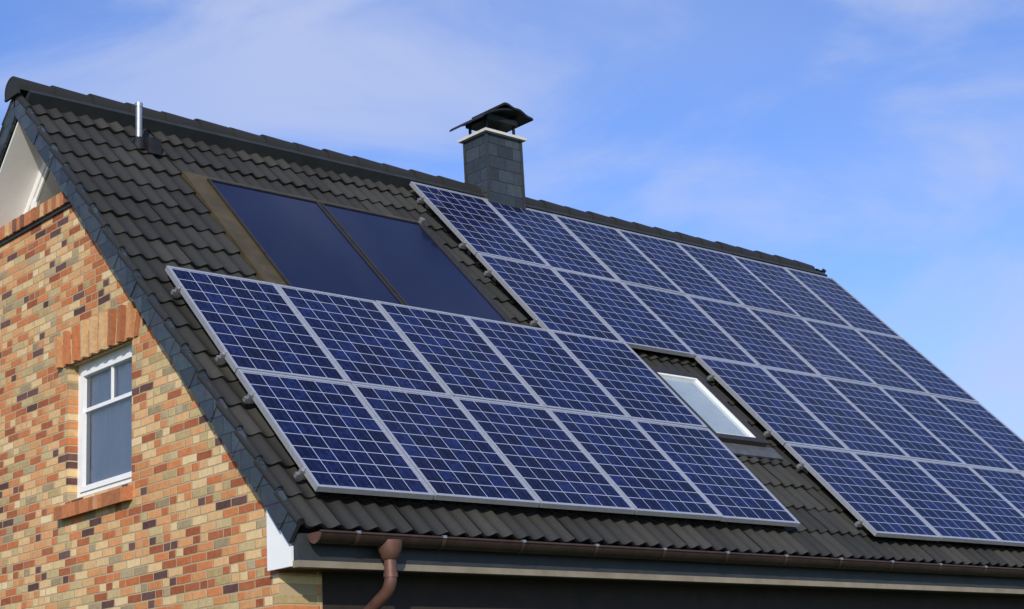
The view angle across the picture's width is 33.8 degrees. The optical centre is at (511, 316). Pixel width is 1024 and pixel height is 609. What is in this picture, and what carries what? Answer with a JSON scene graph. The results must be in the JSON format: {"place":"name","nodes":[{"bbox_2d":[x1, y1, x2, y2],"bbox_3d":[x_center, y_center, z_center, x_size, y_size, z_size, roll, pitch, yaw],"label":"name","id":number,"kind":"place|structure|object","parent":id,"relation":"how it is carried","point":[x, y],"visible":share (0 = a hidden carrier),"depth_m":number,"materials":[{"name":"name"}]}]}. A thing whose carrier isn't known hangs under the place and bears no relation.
{"place":"outdoors","nodes":[
{"label":"outdoors","id":0,"kind":"place"},
{"bbox_2d":[0,90,827,276],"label":"roof ridge","id":1,"kind":"structure","parent":0,"point":[120,117],"depth_m":16.27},
{"bbox_2d":[21,90,823,271],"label":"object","id":2,"kind":"object","parent":1,"relation":"on","point":[23,92],"visible":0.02,"depth_m":14.80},
{"bbox_2d":[4,76,815,270],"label":"ridge caps","id":3,"kind":"object","parent":2,"relation":"attached to","point":[14,85],"visible":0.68,"depth_m":17.02,"materials":[{"name":"concrete"}]},
{"bbox_2d":[0,89,825,272],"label":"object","id":4,"kind":"object","parent":2,"relation":"attached to","point":[11,103],"visible":0.11,"depth_m":14.87,"materials":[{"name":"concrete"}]},
{"bbox_2d":[449,102,532,209],"bbox_3d":[-0.196,-1.550,18.433,0.720,1.483,0.590,10,-19,-41],"label":"chimney","id":5,"kind":"object","parent":2,"relation":"on","point":[493,159],"visible":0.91,"depth_m":18.36,"materials":[{"name":"stone"}]},
{"bbox_2d":[0,0,1023,439],"label":"sky","id":6,"kind":"structure","parent":0,"point":[875,145],"materials":[{"name":"blue"}]},
{"label":"ground","id":7,"kind":"structure","parent":0,"visible":0},
{"bbox_2d":[0,206,317,608],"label":"gable walls","id":8,"kind":"structure","parent":7,"relation":"on","point":[185,527],"depth_m":12.88,"materials":[{"name":"brown brick"}]},
{"bbox_2d":[0,121,61,227],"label":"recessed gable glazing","id":9,"kind":"structure","parent":8,"relation":"in","point":[28,181],"depth_m":15.04,"materials":[{"name":"white paint"}]},
{"bbox_2d":[0,192,140,520],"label":"brick trim","id":10,"kind":"structure","parent":8,"relation":"attached to","point":[91,337],"depth_m":13.26,"materials":[{"name":"brick"}]},
{"bbox_2d":[77,344,131,497],"bbox_3d":[-3.116,0.827,13.152,0.092,1.100,1.010,10,-19,-41],"label":"gable window","id":11,"kind":"structure","parent":8,"relation":"in","point":[105,424],"depth_m":13.27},
{"bbox_2d":[0,92,301,543],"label":"verge slates","id":12,"kind":"object","parent":8,"relation":"on","point":[286,524],"visible":0.42,"depth_m":12.36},
{"bbox_2d":[32,104,1023,567],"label":"roof tiles front","id":13,"kind":"object","parent":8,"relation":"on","point":[128,170],"visible":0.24,"depth_m":14.15,"materials":[{"name":"grey tile"}]},
{"bbox_2d":[132,102,160,156],"bbox_3d":[-3.314,-1.681,15.159,0.245,0.500,0.205,10,-19,-41],"label":"vent pipe","id":14,"kind":"object","parent":13,"relation":"on","point":[150,145],"visible":0.89,"depth_m":15.10,"materials":[{"name":"metal"}]},
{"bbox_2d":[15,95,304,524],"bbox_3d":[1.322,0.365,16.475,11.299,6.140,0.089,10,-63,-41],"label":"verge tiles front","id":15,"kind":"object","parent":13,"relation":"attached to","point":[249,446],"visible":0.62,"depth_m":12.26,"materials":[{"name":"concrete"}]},
{"bbox_2d":[207,178,404,304],"bbox_3d":[-1.782,-0.572,14.736,1.195,2.030,0.085,10,-63,-41],"label":"solar thermal collector","id":16,"kind":"object","parent":13,"relation":"on","point":[303,243],"visible":0.64,"depth_m":14.77,"materials":[{"name":"glass"}]},
{"bbox_2d":[180,171,514,323],"bbox_3d":[-1.355,-0.505,15.088,2.730,2.210,0.110,10,-63,-41],"label":"collector flashing","id":17,"kind":"object","parent":13,"relation":"on","point":[251,254],"visible":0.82,"depth_m":14.52,"materials":[{"name":"brown metal"}]},
{"bbox_2d":[319,201,509,322],"bbox_3d":[-0.874,-0.416,15.529,1.195,2.030,0.085,10,-63,-41],"label":"solar thermal collector","id":18,"kind":"object","parent":13,"relation":"on","point":[413,263],"visible":0.63,"depth_m":15.57,"materials":[{"name":"glass"}]},
{"bbox_2d":[171,195,867,529],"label":"mounting rails","id":19,"kind":"object","parent":13,"relation":"on","point":[299,474],"visible":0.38,"depth_m":15.60,"materials":[{"name":"metal"}]},
{"bbox_2d":[165,265,348,382],"bbox_3d":[-1.942,0.069,12.774,0.987,1.386,0.051,10,-63,-41],"label":"solar panel","id":20,"kind":"object","parent":19,"relation":"attached to","point":[254,325],"visible":1,"depth_m":12.73,"materials":[{"name":"glass"}]},
{"bbox_2d":[235,369,434,499],"bbox_3d":[-1.253,0.825,11.837,0.987,1.361,0.052,10,-63,-41],"label":"solar panel","id":21,"kind":"object","parent":19,"relation":"attached to","point":[334,436],"visible":1,"depth_m":11.77,"materials":[{"name":"glass"}]},
{"bbox_2d":[276,284,451,395],"bbox_3d":[-1.197,0.199,13.428,0.987,1.386,0.050,10,-63,-41],"label":"solar panel","id":22,"kind":"object","parent":19,"relation":"attached to","point":[363,341],"visible":1,"depth_m":13.40,"materials":[{"name":"glass"}]},
{"bbox_2d":[351,383,540,506],"bbox_3d":[-0.505,0.952,12.489,0.987,1.361,0.050,10,-63,-41],"label":"solar panel","id":23,"kind":"object","parent":19,"relation":"attached to","point":[448,449],"visible":1,"depth_m":12.44,"materials":[{"name":"glass"}]},
{"bbox_2d":[375,300,544,407],"bbox_3d":[-0.448,0.325,14.079,0.987,1.386,0.050,10,-63,-41],"label":"solar panel","id":24,"kind":"object","parent":19,"relation":"attached to","point":[459,355],"visible":1,"depth_m":14.05,"materials":[{"name":"glass"}]},
{"bbox_2d":[409,181,549,266],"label":"solar panel","id":25,"kind":"object","parent":19,"relation":"attached to","point":[480,225],"visible":1,"depth_m":17.20,"materials":[{"name":"glass"}]},
{"bbox_2d":[454,396,635,513],"bbox_3d":[0.241,1.080,13.142,0.987,1.361,0.050,10,-63,-41],"label":"solar panel","id":26,"kind":"object","parent":19,"relation":"attached to","point":[548,459],"visible":1,"depth_m":13.09,"materials":[{"name":"glass"}]},
{"bbox_2d":[466,316,629,417],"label":"solar panel","id":27,"kind":"object","parent":19,"relation":"attached to","point":[547,367],"visible":1,"depth_m":14.70,"materials":[{"name":"glass"}]},
{"bbox_2d":[476,253,621,340],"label":"solar panel","id":28,"kind":"object","parent":19,"relation":"attached to","point":[549,298],"visible":1,"depth_m":16.27,"materials":[{"name":"glass"}]},
{"bbox_2d":[484,198,618,280],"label":"solar panel","id":29,"kind":"object","parent":19,"relation":"attached to","point":[551,240],"visible":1,"depth_m":17.88,"materials":[{"name":"glass"}]},
{"bbox_2d":[552,214,684,293],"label":"solar panel","id":30,"kind":"object","parent":19,"relation":"attached to","point":[617,254],"visible":1,"depth_m":18.52,"materials":[{"name":"glass"}]},
{"bbox_2d":[552,268,694,357],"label":"solar panel","id":31,"kind":"object","parent":19,"relation":"attached to","point":[622,311],"visible":1,"depth_m":16.91,"materials":[{"name":"glass"}]},
{"bbox_2d":[549,329,707,427],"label":"solar panel","id":32,"kind":"object","parent":19,"relation":"attached to","point":[626,377],"visible":1,"depth_m":15.36,"materials":[{"name":"glass"}]},
{"bbox_2d":[547,408,722,520],"bbox_3d":[0.989,1.207,13.794,0.987,1.361,0.051,10,-63,-41],"label":"solar panel","id":33,"kind":"object","parent":19,"relation":"attached to","point":[643,473],"visible":1,"depth_m":13.75,"materials":[{"name":"glass"}]},
{"bbox_2d":[616,228,743,305],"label":"solar panel","id":34,"kind":"object","parent":19,"relation":"attached to","point":[680,268],"visible":1,"depth_m":19.19,"materials":[{"name":"glass"}]},
{"bbox_2d":[622,282,759,365],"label":"solar panel","id":35,"kind":"object","parent":19,"relation":"attached to","point":[695,329],"visible":1,"depth_m":17.59,"materials":[{"name":"glass"}]},
{"bbox_2d":[632,419,800,526],"bbox_3d":[1.733,1.339,14.449,0.987,1.361,0.051,10,-63,-41],"label":"solar panel","id":36,"kind":"object","parent":19,"relation":"attached to","point":[719,475],"visible":1,"depth_m":14.41,"materials":[{"name":"glass"}]},
{"bbox_2d":[676,242,800,317],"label":"solar panel","id":37,"kind":"object","parent":19,"relation":"attached to","point":[740,282],"visible":1,"depth_m":19.84,"materials":[{"name":"glass"}]},
{"bbox_2d":[686,295,819,375],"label":"solar panel","id":38,"kind":"object","parent":19,"relation":"attached to","point":[753,336],"visible":1,"depth_m":18.24,"materials":[{"name":"glass"}]},
{"bbox_2d":[695,355,849,450],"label":"solar panel","id":39,"kind":"object","parent":19,"relation":"attached to","point":[766,400],"visible":1,"depth_m":16.59,"materials":[{"name":"glass"}]},
{"bbox_2d":[732,255,852,327],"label":"solar panel","id":40,"kind":"object","parent":19,"relation":"attached to","point":[797,296],"visible":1,"depth_m":20.50,"materials":[{"name":"glass"}]},
{"bbox_2d":[747,307,876,384],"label":"solar panel","id":41,"kind":"object","parent":19,"relation":"attached to","point":[813,348],"visible":1,"depth_m":18.89,"materials":[{"name":"glass"}]},
{"bbox_2d":[762,366,909,457],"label":"solar panel","id":42,"kind":"object","parent":19,"relation":"attached to","point":[840,417],"visible":1,"depth_m":17.27,"materials":[{"name":"glass"}]},
{"bbox_2d":[784,267,901,337],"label":"solar panel","id":43,"kind":"object","parent":19,"relation":"attached to","point":[843,303],"visible":1,"depth_m":21.15,"materials":[{"name":"glass"}]},
{"bbox_2d":[784,443,941,540],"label":"solar panel","id":44,"kind":"object","parent":19,"relation":"attached to","point":[854,485],"visible":1,"depth_m":15.63,"materials":[{"name":"glass"}]},
{"bbox_2d":[802,318,928,393],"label":"solar panel","id":45,"kind":"object","parent":19,"relation":"attached to","point":[872,362],"visible":1,"depth_m":19.55,"materials":[{"name":"glass"}]},
{"bbox_2d":[822,376,965,464],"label":"solar panel","id":46,"kind":"object","parent":19,"relation":"attached to","point":[899,426],"visible":1,"depth_m":17.93,"materials":[{"name":"glass"}]},
{"bbox_2d":[855,329,978,402],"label":"solar panel","id":47,"kind":"object","parent":19,"relation":"attached to","point":[918,367],"visible":1,"depth_m":20.20,"materials":[{"name":"glass"}]},
{"bbox_2d":[851,451,1001,544],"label":"solar panel","id":48,"kind":"object","parent":19,"relation":"attached to","point":[933,504],"visible":1,"depth_m":16.31,"materials":[{"name":"glass"}]},
{"bbox_2d":[879,386,1018,471],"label":"solar panel","id":49,"kind":"object","parent":19,"relation":"attached to","point":[954,434],"visible":1,"depth_m":18.59,"materials":[{"name":"glass"}]},
{"bbox_2d":[912,459,1023,546],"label":"solar panel","id":50,"kind":"object","parent":19,"relation":"attached to","point":[988,506],"visible":1,"depth_m":17.01,"materials":[{"name":"glass"}]},
{"bbox_2d":[932,395,1023,471],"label":"solar panel","id":51,"kind":"object","parent":19,"relation":"attached to","point":[995,433],"visible":1,"depth_m":19.32,"materials":[{"name":"glass"}]},
{"bbox_2d":[968,466,1023,514],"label":"solar panel","id":52,"kind":"object","parent":19,"relation":"attached to","point":[1007,485],"visible":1,"depth_m":17.80,"materials":[{"name":"glass"}]},
{"bbox_2d":[649,366,782,459],"bbox_3d":[1.846,0.887,15.857,0.870,1.410,0.105,10,-63,-41],"label":"skylight","id":53,"kind":"object","parent":13,"relation":"in","point":[720,417],"visible":0.67,"depth_m":15.82,"materials":[{"name":"glass"}]},
{"bbox_2d":[317,572,1023,608],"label":"side walls","id":54,"kind":"structure","parent":7,"relation":"on","point":[346,591],"depth_m":12.86,"materials":[{"name":"brick"}]},
{"bbox_2d":[266,510,1023,596],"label":"eaves","id":55,"kind":"object","parent":54,"relation":"on","point":[304,553],"visible":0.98,"depth_m":12.60,"materials":[{"name":"white paint"}]},
{"bbox_2d":[308,529,1023,608],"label":"rain gutter","id":56,"kind":"object","parent":55,"relation":"attached to","point":[389,546],"visible":1,"depth_m":12.28,"materials":[{"name":"orange metal"}]}
]}

